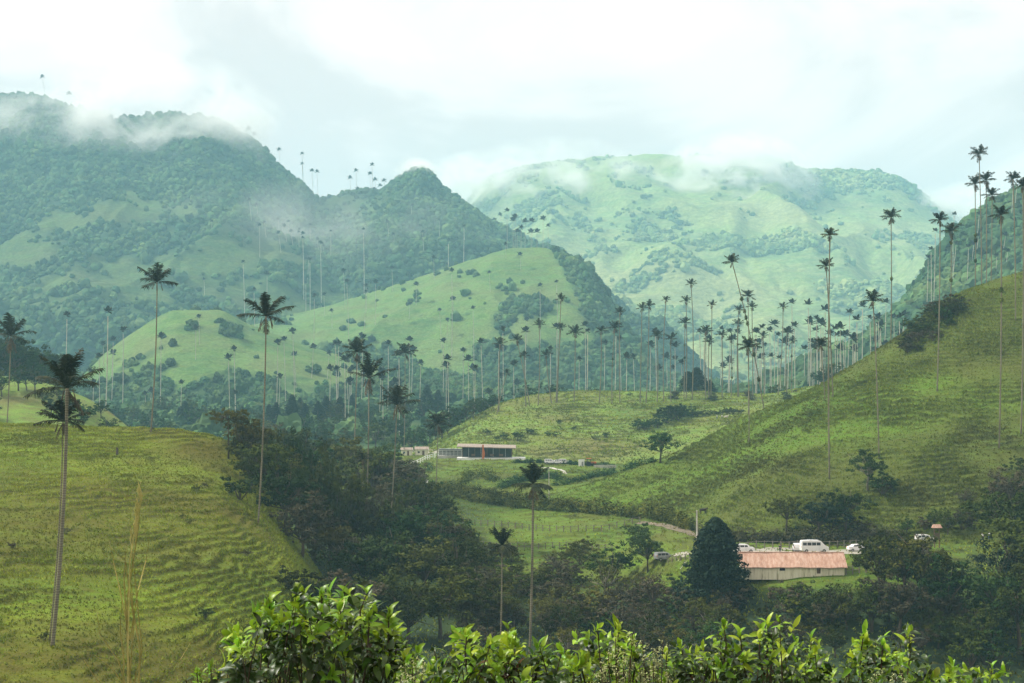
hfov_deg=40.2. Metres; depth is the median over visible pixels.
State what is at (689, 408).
shrub
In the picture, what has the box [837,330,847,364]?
wax palm
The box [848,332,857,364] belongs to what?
wax palm
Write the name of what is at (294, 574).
shrub
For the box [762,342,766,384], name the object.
wax palm
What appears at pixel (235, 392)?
wax palm
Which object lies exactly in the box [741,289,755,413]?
wax palm
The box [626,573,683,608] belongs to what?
bush
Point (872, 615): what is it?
leafy tree
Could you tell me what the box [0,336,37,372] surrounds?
leafy tree
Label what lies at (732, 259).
wax palm
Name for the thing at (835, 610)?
bush
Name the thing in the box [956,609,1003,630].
bush
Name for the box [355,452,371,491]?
wax palm
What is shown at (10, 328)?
wax palm
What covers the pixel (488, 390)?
wax palm
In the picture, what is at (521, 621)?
bush
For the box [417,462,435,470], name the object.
hedge
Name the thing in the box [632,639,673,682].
flowering weed
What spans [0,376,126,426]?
knoll
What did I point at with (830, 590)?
bush
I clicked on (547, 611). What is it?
bush
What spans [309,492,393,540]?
leafy tree
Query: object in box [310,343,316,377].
wax palm
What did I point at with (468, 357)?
wax palm
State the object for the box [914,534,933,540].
parked car
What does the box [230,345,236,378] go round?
wax palm
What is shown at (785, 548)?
car park
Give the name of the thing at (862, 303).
wax palm
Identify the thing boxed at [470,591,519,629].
bush
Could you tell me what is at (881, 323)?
wax palm
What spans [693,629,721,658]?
bush
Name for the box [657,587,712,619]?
bush
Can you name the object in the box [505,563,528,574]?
bush
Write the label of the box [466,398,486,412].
leafy tree
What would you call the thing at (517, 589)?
bush
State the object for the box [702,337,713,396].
wax palm
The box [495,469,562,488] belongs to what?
hedge
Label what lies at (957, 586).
leafy tree
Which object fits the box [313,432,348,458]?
leafy tree
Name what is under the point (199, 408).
leafy tree
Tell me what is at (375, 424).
leafy tree
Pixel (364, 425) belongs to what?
leafy tree
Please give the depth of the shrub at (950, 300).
392.42 m
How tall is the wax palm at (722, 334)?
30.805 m
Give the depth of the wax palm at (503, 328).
885.60 m
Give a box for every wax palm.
[0,313,35,422]
[23,348,104,645]
[33,399,90,639]
[63,311,70,353]
[95,353,102,402]
[100,340,105,365]
[103,306,113,405]
[108,349,116,376]
[110,335,116,399]
[120,326,127,402]
[137,262,177,432]
[147,386,155,399]
[157,331,164,401]
[178,379,184,413]
[192,324,199,359]
[195,314,200,344]
[223,353,232,409]
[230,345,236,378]
[232,389,238,410]
[237,292,295,522]
[241,260,244,312]
[274,338,281,401]
[276,373,284,398]
[280,336,286,400]
[287,327,297,395]
[289,351,298,382]
[301,236,304,299]
[308,257,312,309]
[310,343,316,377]
[319,241,321,306]
[327,364,334,371]
[332,340,338,399]
[332,365,341,398]
[335,339,341,389]
[340,355,349,419]
[342,337,371,460]
[343,376,354,412]
[345,279,348,338]
[346,353,353,398]
[347,353,395,539]
[348,365,355,394]
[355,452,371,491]
[359,333,367,398]
[373,279,378,318]
[376,366,385,410]
[377,385,420,507]
[378,373,386,400]
[384,339,392,408]
[390,377,400,384]
[391,342,418,446]
[394,349,404,435]
[405,336,413,387]
[410,345,416,391]
[417,359,423,399]
[424,410,453,483]
[439,337,445,391]
[440,361,449,408]
[443,354,452,417]
[447,238,449,266]
[460,347,467,381]
[462,354,474,402]
[467,363,476,396]
[471,305,475,341]
[472,364,478,413]
[476,338,486,399]
[483,526,518,634]
[484,388,492,406]
[492,337,507,411]
[495,344,503,379]
[497,369,510,412]
[500,326,506,389]
[507,359,517,380]
[510,334,529,404]
[510,462,552,657]
[512,378,522,385]
[520,351,528,406]
[521,326,530,378]
[532,318,545,403]
[540,348,552,403]
[548,345,553,386]
[552,322,559,334]
[554,280,558,322]
[555,292,567,401]
[556,323,566,402]
[567,324,584,400]
[580,321,588,389]
[584,328,589,387]
[596,325,607,402]
[602,339,607,387]
[606,320,623,403]
[612,330,618,388]
[613,306,625,402]
[615,335,622,374]
[622,351,630,390]
[629,353,635,390]
[636,302,647,402]
[644,299,654,402]
[646,340,654,382]
[650,327,658,390]
[651,330,663,401]
[654,364,662,373]
[662,296,669,400]
[662,352,669,362]
[664,332,677,401]
[671,341,679,383]
[671,355,678,387]
[678,317,690,399]
[679,295,690,398]
[686,278,696,399]
[697,328,702,369]
[699,325,713,397]
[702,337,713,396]
[707,300,715,394]
[715,330,726,396]
[718,325,724,384]
[722,253,763,407]
[725,358,733,392]
[726,328,733,392]
[727,334,735,396]
[730,333,736,383]
[732,318,744,395]
[734,305,742,396]
[736,336,761,441]
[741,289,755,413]
[746,300,757,396]
[750,327,760,392]
[753,327,757,392]
[757,338,762,376]
[757,353,765,384]
[758,324,765,390]
[758,331,768,395]
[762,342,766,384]
[766,326,773,381]
[768,319,779,384]
[768,353,774,390]
[776,332,780,384]
[776,355,782,391]
[778,302,787,393]
[779,336,789,385]
[781,326,793,393]
[784,326,793,387]
[788,298,796,378]
[788,335,796,392]
[790,321,798,387]
[801,345,807,375]
[804,298,812,381]
[805,319,815,324]
[807,315,813,385]
[807,338,814,385]
[812,336,829,398]
[813,325,819,368]
[814,314,818,383]
[814,317,825,383]
[816,257,833,396]
[819,304,829,372]
[821,227,838,478]
[825,330,833,374]
[831,324,838,371]
[833,321,846,369]
[833,331,839,371]
[834,343,845,354]
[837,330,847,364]
[840,329,851,369]
[846,308,853,363]
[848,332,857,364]
[848,344,860,358]
[851,338,858,361]
[852,314,859,360]
[858,302,866,358]
[860,289,883,457]
[866,314,872,352]
[874,312,882,346]
[874,316,877,345]
[876,319,885,345]
[879,207,900,339]
[881,298,889,334]
[895,313,902,334]
[899,310,908,329]
[925,254,931,297]
[928,211,948,390]
[928,246,933,304]
[932,228,937,299]
[941,222,961,293]
[965,174,985,284]
[966,243,971,279]
[968,144,987,283]
[974,170,995,281]
[980,187,1000,280]
[988,204,1009,447]
[1003,171,1019,319]
[1011,177,1023,433]
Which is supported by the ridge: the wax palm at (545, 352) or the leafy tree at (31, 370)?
the wax palm at (545, 352)
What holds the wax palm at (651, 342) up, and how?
on the valley floor
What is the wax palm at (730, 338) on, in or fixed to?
on the ridge
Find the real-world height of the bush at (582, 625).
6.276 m
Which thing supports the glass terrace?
on the pasture
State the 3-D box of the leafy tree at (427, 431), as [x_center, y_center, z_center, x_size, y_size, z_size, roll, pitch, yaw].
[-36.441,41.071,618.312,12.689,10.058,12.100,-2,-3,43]
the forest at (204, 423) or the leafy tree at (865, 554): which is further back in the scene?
the forest at (204, 423)
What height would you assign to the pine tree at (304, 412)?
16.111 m
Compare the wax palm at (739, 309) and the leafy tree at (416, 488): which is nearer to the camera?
the leafy tree at (416, 488)
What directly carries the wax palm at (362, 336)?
on the valley floor
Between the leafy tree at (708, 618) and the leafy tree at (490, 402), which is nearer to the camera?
the leafy tree at (708, 618)
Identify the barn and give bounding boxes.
[737,552,847,579]
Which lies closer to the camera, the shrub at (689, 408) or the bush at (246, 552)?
the bush at (246, 552)
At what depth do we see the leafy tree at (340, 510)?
297.96 m
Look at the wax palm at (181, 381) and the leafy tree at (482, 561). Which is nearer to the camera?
the leafy tree at (482, 561)
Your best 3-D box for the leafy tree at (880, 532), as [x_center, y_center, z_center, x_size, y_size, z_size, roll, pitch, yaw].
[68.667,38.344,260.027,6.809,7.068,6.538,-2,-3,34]
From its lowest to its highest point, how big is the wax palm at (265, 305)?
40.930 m
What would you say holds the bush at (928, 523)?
on the hill at (989, 364)
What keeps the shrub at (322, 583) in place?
on the hill at (45, 657)
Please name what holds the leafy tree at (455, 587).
on the pasture
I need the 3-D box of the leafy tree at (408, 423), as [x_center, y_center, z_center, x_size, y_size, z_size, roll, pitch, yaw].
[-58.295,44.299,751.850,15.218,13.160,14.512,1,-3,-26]
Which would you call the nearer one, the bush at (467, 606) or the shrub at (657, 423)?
the bush at (467, 606)
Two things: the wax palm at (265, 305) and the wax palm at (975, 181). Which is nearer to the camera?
the wax palm at (265, 305)
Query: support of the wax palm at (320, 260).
on the mountain at (222, 253)
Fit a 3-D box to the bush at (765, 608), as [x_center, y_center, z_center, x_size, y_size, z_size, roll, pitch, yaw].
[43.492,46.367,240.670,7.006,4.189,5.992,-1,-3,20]
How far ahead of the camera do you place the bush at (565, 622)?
234.98 m
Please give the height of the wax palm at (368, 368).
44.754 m
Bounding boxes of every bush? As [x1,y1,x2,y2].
[36,630,48,639]
[191,484,202,490]
[195,607,215,617]
[239,549,252,555]
[442,621,475,641]
[446,596,485,626]
[452,463,501,484]
[459,603,513,634]
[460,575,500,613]
[467,575,493,619]
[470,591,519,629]
[474,625,498,646]
[476,636,498,666]
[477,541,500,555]
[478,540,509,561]
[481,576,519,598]
[482,585,527,628]
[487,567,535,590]
[490,599,529,631]
[495,611,528,630]
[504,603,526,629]
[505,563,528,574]
[505,574,545,597]
[507,549,525,561]
[511,431,525,440]
[519,568,553,591]
[520,570,572,601]
[522,576,543,596]
[527,597,566,631]
[528,593,557,617]
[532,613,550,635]
[533,556,568,577]
[533,564,559,581]
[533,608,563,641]
[536,585,576,605]
[541,546,576,563]
[542,603,584,637]
[545,580,585,600]
[545,602,590,628]
[546,623,590,660]
[549,559,583,577]
[551,601,588,614]
[553,568,577,583]
[554,595,596,630]
[557,600,597,621]
[557,639,596,659]
[563,542,595,554]
[564,627,593,652]
[565,544,600,564]
[565,585,617,614]
[566,621,613,647]
[568,536,599,552]
[569,573,592,585]
[571,602,624,630]
[571,614,614,647]
[580,562,634,591]
[581,607,629,640]
[587,607,620,631]
[588,596,636,623]
[597,575,657,613]
[600,580,628,609]
[600,593,614,611]
[619,620,659,660]
[620,599,653,623]
[623,608,663,631]
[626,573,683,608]
[634,627,674,661]
[635,575,674,602]
[642,610,681,648]
[654,591,683,613]
[655,617,696,637]
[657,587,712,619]
[661,573,692,596]
[661,595,702,619]
[666,631,712,654]
[667,629,710,647]
[672,596,725,634]
[680,609,703,634]
[687,620,738,648]
[688,599,738,623]
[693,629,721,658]
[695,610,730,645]
[698,588,733,610]
[711,583,752,610]
[712,594,739,614]
[717,603,746,629]
[742,623,792,659]
[744,601,786,620]
[749,621,793,644]
[768,579,820,616]
[775,580,839,615]
[776,614,804,641]
[781,626,808,642]
[783,588,831,621]
[786,610,842,636]
[791,589,834,625]
[793,599,835,627]
[806,504,864,529]
[806,601,840,632]
[810,583,857,621]
[820,624,849,657]
[826,592,852,611]
[826,593,866,629]
[847,518,876,532]
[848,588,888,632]
[861,471,899,494]
[866,578,910,596]
[874,583,897,622]
[890,621,937,656]
[895,515,921,533]
[912,592,952,609]
[916,514,935,529]
[923,508,946,523]
[929,507,966,534]
[938,596,975,616]
[941,627,987,666]
[944,615,976,646]
[952,509,978,529]
[952,629,1023,665]
[955,488,976,501]
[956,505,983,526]
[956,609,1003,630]
[958,591,985,606]
[958,615,989,629]
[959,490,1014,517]
[983,479,1014,496]
[986,466,1023,503]
[1000,474,1023,497]
[1002,455,1023,477]
[1016,645,1023,657]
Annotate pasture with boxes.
[284,453,1023,682]
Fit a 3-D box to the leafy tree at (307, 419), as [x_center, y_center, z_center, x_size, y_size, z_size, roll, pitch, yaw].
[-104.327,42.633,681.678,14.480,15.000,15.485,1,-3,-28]
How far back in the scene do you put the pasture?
279.55 m
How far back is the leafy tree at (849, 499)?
294.95 m
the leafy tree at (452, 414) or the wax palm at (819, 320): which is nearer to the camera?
the leafy tree at (452, 414)
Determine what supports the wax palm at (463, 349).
on the valley floor
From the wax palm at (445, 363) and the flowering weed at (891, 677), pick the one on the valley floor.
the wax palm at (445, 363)
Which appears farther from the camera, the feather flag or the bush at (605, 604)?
the feather flag
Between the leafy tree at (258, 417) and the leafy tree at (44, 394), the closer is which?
the leafy tree at (44, 394)
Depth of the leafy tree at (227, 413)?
290.13 m
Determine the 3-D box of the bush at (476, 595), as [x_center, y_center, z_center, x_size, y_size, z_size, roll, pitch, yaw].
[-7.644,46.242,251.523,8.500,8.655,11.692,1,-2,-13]
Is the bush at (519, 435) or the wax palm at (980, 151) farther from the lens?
the bush at (519, 435)
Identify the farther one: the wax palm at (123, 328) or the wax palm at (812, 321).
the wax palm at (123, 328)
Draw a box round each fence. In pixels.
[413,453,435,462]
[449,516,639,531]
[480,541,610,549]
[668,554,690,561]
[739,539,862,548]
[845,565,880,574]
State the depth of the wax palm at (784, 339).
801.62 m
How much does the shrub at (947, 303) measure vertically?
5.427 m
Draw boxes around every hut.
[400,447,412,455]
[414,447,428,455]
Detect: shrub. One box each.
[181,657,229,682]
[217,578,422,682]
[219,475,265,499]
[225,437,273,469]
[273,564,329,596]
[293,578,339,602]
[390,643,456,682]
[423,503,475,531]
[423,621,563,682]
[539,613,679,682]
[619,527,651,551]
[620,522,648,535]
[628,418,644,429]
[637,421,652,429]
[643,418,654,425]
[649,418,665,427]
[651,413,671,424]
[653,405,684,422]
[656,403,685,419]
[659,612,842,682]
[666,406,692,419]
[679,404,696,415]
[838,619,940,682]
[894,336,916,349]
[896,330,925,341]
[897,339,919,352]
[901,317,919,332]
[907,324,926,332]
[911,311,937,326]
[911,320,935,330]
[912,341,925,350]
[917,321,942,335]
[919,302,937,315]
[921,329,943,341]
[924,301,945,316]
[928,303,954,313]
[929,294,970,304]
[933,305,954,321]
[937,656,1014,682]
[938,297,970,313]
[938,316,956,325]
[946,301,969,314]
[947,294,965,301]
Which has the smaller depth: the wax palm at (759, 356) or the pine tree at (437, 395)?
the pine tree at (437, 395)
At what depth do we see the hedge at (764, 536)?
292.35 m
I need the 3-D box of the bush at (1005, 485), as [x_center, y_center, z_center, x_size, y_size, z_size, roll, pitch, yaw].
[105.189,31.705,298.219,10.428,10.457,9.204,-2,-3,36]
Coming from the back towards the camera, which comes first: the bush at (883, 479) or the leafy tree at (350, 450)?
the leafy tree at (350, 450)
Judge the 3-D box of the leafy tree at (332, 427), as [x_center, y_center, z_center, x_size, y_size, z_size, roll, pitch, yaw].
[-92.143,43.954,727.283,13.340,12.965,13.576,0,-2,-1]
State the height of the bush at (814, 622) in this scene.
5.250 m
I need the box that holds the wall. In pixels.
[594,465,615,467]
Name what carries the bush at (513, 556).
on the pasture
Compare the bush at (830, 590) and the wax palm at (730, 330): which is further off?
the wax palm at (730, 330)
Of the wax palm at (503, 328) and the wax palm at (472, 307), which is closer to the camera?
the wax palm at (503, 328)
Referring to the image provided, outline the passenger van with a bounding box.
[799,540,828,551]
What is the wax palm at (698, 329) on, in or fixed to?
on the right mountain
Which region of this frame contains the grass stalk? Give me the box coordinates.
[84,482,193,682]
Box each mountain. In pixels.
[0,96,688,371]
[470,154,944,381]
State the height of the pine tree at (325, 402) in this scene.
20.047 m
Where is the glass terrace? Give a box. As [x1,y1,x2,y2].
[438,449,461,458]
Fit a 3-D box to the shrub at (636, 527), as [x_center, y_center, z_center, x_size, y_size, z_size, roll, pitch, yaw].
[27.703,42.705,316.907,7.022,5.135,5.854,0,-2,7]
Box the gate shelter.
[931,524,941,547]
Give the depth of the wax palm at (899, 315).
728.24 m
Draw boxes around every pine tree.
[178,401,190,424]
[264,404,272,424]
[266,402,283,425]
[282,394,301,415]
[300,403,312,426]
[311,400,326,422]
[319,395,334,417]
[333,396,348,416]
[347,395,358,411]
[412,385,438,419]
[433,389,445,411]
[675,371,698,391]
[675,516,757,611]
[682,367,714,392]
[704,380,717,391]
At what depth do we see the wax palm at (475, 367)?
709.13 m
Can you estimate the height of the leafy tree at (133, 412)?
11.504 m
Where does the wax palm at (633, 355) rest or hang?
on the valley floor
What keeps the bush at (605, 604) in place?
on the pasture
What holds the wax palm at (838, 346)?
on the ridge
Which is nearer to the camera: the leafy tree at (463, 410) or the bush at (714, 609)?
the bush at (714, 609)
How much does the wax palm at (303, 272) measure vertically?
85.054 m
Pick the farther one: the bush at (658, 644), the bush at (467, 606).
the bush at (467, 606)
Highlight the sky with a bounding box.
[0,0,1023,216]
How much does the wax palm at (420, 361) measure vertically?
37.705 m
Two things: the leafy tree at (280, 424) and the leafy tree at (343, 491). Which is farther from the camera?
the leafy tree at (280, 424)
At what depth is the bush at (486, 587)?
255.07 m
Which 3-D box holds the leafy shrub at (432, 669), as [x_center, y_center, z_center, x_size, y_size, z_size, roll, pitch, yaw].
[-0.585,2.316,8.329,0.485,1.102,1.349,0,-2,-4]
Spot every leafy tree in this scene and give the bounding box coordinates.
[0,332,26,372]
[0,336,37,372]
[0,336,40,371]
[0,343,60,382]
[0,374,25,396]
[1,343,78,379]
[7,351,55,377]
[8,364,39,390]
[15,367,40,390]
[22,367,51,389]
[36,391,51,404]
[41,379,76,400]
[42,396,55,412]
[45,359,97,392]
[57,394,81,405]
[74,404,99,425]
[93,400,115,417]
[97,416,121,426]
[106,407,127,418]
[122,418,135,426]
[123,405,139,417]
[132,411,155,420]
[140,409,169,426]
[154,396,172,410]
[158,421,176,427]
[174,397,204,411]
[183,406,204,423]
[189,403,206,412]
[191,408,210,418]
[205,407,249,458]
[209,403,229,418]
[216,423,234,436]
[219,414,273,447]
[226,428,261,442]
[227,443,296,492]
[234,402,253,414]
[234,443,281,485]
[241,428,286,451]
[247,454,311,505]
[248,410,268,420]
[251,468,325,530]
[257,422,287,445]
[259,431,315,448]
[264,420,273,428]
[265,440,293,479]
[267,487,341,557]
[268,426,297,506]
[271,444,317,492]
[274,427,341,469]
[274,466,321,528]
[282,437,322,535]
[291,489,350,555]
[292,441,346,503]
[297,496,372,554]
[298,441,338,562]
[299,523,355,578]
[300,414,315,428]
[301,443,340,466]
[308,569,389,627]
[309,456,368,561]
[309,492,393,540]
[310,420,331,439]
[312,436,374,489]
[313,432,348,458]
[314,540,387,592]
[316,413,339,425]
[326,403,354,419]
[326,414,346,430]
[330,448,401,505]
[331,442,373,467]
[331,471,387,541]
[332,427,358,442]
[347,527,424,577]
[348,505,428,548]
[348,533,382,569]
[348,568,423,621]
[352,443,403,466]
[354,463,435,508]
[356,414,370,422]
[358,417,381,432]
[361,421,390,446]
[366,482,403,536]
[374,504,450,545]
[378,414,390,421]
[378,414,410,433]
[378,459,427,484]
[378,484,425,542]
[378,573,473,643]
[380,472,446,510]
[384,450,412,467]
[384,535,455,582]
[384,539,444,594]
[386,399,411,411]
[389,412,417,427]
[393,435,413,446]
[398,511,479,567]
[399,431,423,446]
[401,478,444,511]
[402,565,472,640]
[405,427,423,434]
[405,464,428,478]
[406,429,427,446]
[412,401,437,415]
[413,488,458,525]
[415,423,444,442]
[416,434,431,446]
[417,535,494,586]
[418,524,479,574]
[425,425,443,439]
[426,513,474,556]
[428,414,456,438]
[439,542,498,575]
[439,565,505,625]
[440,419,464,434]
[441,406,468,421]
[442,523,488,556]
[443,559,503,588]
[450,408,468,421]
[455,403,477,419]
[459,397,486,417]
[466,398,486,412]
[476,397,492,410]
[481,395,497,406]
[491,393,505,402]
[512,385,538,397]
[538,382,563,392]
[582,542,643,585]
[628,534,664,572]
[639,430,684,462]
[761,496,803,530]
[766,385,781,392]
[771,385,789,391]
[793,501,853,531]
[810,367,833,381]
[815,488,879,532]
[818,362,843,378]
[834,576,905,632]
[845,448,888,490]
[849,534,902,586]
[858,536,940,612]
[860,573,940,640]
[869,535,972,619]
[871,529,896,560]
[877,530,914,574]
[891,553,987,627]
[914,533,948,554]
[939,567,974,596]
[946,601,1014,655]
[959,566,1023,634]
[964,570,1023,650]
[965,491,1023,539]
[966,532,1023,591]
[973,516,1023,579]
[975,542,1023,583]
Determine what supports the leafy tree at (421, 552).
on the pasture
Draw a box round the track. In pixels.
[636,521,695,536]
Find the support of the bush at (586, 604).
on the pasture
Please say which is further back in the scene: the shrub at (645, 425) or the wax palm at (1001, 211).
the shrub at (645, 425)
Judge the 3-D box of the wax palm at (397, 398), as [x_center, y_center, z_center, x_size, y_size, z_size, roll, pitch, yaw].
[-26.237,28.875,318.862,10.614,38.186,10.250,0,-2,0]
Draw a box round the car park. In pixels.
[672,547,860,568]
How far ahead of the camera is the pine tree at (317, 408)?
785.29 m
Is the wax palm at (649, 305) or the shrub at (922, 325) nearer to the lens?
the shrub at (922, 325)
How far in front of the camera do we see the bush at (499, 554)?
302.43 m
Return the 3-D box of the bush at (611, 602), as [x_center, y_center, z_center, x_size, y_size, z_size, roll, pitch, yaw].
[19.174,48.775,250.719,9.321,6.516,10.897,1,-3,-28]
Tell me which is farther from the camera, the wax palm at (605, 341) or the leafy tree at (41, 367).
the wax palm at (605, 341)
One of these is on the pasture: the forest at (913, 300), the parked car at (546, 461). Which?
the parked car at (546, 461)
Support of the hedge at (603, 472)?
on the pasture
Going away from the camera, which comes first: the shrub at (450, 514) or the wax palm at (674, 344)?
the shrub at (450, 514)
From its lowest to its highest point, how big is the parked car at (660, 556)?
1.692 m
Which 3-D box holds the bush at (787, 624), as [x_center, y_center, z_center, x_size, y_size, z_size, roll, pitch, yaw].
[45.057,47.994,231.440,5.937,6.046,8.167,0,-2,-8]
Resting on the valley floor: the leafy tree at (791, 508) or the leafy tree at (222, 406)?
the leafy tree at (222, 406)
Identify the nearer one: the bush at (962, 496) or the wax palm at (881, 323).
the bush at (962, 496)
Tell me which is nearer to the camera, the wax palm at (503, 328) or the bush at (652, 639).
the bush at (652, 639)
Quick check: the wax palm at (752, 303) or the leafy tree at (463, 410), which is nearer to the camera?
the leafy tree at (463, 410)
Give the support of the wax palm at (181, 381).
on the valley floor
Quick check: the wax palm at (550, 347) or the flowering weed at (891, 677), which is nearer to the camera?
the flowering weed at (891, 677)
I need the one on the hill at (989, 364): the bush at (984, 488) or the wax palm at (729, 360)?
the bush at (984, 488)
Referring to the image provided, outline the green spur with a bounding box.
[253,247,625,378]
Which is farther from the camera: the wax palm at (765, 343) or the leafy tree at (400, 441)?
the wax palm at (765, 343)
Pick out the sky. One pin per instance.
(465, 91)
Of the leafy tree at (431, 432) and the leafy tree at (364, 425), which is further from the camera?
the leafy tree at (364, 425)
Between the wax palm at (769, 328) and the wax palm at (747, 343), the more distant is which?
the wax palm at (769, 328)
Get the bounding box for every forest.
[0,91,740,384]
[60,377,742,450]
[71,305,560,406]
[274,245,707,387]
[467,151,962,381]
[659,184,1022,393]
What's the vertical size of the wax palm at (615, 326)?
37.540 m
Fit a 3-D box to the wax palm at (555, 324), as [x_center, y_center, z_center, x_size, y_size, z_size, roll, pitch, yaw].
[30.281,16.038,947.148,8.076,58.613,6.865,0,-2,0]
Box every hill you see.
[0,423,362,682]
[78,310,444,402]
[501,271,1023,545]
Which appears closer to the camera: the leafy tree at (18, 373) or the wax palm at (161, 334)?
the leafy tree at (18, 373)
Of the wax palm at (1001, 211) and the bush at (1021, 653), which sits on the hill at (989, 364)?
the wax palm at (1001, 211)
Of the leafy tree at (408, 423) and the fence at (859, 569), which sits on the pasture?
the fence at (859, 569)
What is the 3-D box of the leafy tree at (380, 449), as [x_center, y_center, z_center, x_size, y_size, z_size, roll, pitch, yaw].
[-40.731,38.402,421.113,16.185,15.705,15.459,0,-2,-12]
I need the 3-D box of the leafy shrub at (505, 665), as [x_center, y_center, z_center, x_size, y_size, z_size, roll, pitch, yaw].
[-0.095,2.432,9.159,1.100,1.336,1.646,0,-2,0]
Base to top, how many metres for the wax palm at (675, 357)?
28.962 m
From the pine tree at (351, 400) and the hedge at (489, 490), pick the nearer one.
the hedge at (489, 490)
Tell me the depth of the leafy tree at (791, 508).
297.48 m
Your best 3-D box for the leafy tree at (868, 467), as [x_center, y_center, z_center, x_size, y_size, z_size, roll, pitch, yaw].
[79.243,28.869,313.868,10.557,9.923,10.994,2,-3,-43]
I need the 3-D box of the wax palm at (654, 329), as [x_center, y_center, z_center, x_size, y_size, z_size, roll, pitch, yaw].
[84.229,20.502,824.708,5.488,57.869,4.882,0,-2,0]
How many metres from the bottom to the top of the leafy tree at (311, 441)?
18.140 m
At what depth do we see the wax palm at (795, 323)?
798.48 m
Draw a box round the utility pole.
[696,510,697,537]
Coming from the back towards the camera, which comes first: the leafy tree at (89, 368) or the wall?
the leafy tree at (89, 368)
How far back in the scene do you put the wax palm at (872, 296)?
327.27 m
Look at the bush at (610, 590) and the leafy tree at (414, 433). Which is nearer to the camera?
the bush at (610, 590)
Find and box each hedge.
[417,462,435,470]
[429,478,695,530]
[440,481,580,506]
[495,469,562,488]
[511,458,613,465]
[551,455,656,485]
[693,519,905,545]
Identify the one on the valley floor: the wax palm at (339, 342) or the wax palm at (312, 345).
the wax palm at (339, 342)
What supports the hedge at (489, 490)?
on the pasture
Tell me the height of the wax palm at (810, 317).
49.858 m
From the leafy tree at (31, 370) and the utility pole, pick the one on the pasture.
the utility pole
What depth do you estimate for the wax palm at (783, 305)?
635.36 m
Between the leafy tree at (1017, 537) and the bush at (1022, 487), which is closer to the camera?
the leafy tree at (1017, 537)
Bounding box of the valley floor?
[119,398,510,453]
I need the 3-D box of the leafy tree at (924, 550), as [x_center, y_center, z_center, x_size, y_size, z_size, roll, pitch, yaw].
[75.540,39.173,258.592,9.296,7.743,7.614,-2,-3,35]
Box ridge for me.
[412,387,812,463]
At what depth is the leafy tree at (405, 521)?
291.47 m
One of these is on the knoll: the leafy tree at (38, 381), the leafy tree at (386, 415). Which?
the leafy tree at (38, 381)
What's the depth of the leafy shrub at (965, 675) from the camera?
8.18 m
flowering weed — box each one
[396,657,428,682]
[594,633,639,682]
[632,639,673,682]
[868,670,906,682]
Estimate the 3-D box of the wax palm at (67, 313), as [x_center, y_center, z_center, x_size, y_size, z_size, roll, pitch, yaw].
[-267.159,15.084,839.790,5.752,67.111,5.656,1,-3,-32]
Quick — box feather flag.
[482,445,484,458]
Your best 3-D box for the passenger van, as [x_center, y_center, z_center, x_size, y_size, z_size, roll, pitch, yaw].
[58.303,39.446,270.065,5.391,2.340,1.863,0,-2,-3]
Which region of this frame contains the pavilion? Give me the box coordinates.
[457,443,524,459]
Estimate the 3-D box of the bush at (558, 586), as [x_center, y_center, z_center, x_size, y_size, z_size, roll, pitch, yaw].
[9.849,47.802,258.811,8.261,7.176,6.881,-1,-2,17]
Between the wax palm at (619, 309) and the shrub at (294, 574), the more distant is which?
the wax palm at (619, 309)
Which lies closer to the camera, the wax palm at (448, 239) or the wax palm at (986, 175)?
the wax palm at (986, 175)
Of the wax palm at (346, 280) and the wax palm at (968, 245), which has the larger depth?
the wax palm at (346, 280)
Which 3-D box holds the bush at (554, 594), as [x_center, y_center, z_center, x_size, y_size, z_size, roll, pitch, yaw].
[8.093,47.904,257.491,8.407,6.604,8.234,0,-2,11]
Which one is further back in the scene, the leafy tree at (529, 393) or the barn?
the leafy tree at (529, 393)
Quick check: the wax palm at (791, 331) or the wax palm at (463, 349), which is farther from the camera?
the wax palm at (463, 349)
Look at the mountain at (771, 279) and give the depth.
3401.16 m
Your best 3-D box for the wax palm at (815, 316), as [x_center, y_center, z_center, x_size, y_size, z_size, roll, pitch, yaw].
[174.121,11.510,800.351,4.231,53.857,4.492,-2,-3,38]
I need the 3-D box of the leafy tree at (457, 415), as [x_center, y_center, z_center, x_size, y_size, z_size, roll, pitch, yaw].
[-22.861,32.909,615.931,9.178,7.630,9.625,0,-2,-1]
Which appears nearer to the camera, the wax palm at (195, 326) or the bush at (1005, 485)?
the bush at (1005, 485)
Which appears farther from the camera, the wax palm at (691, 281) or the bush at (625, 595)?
the wax palm at (691, 281)
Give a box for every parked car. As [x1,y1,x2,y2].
[544,459,552,463]
[654,552,670,560]
[737,544,754,552]
[792,543,801,551]
[846,544,864,550]
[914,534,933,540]
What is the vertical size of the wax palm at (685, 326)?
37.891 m
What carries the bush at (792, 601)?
on the pasture

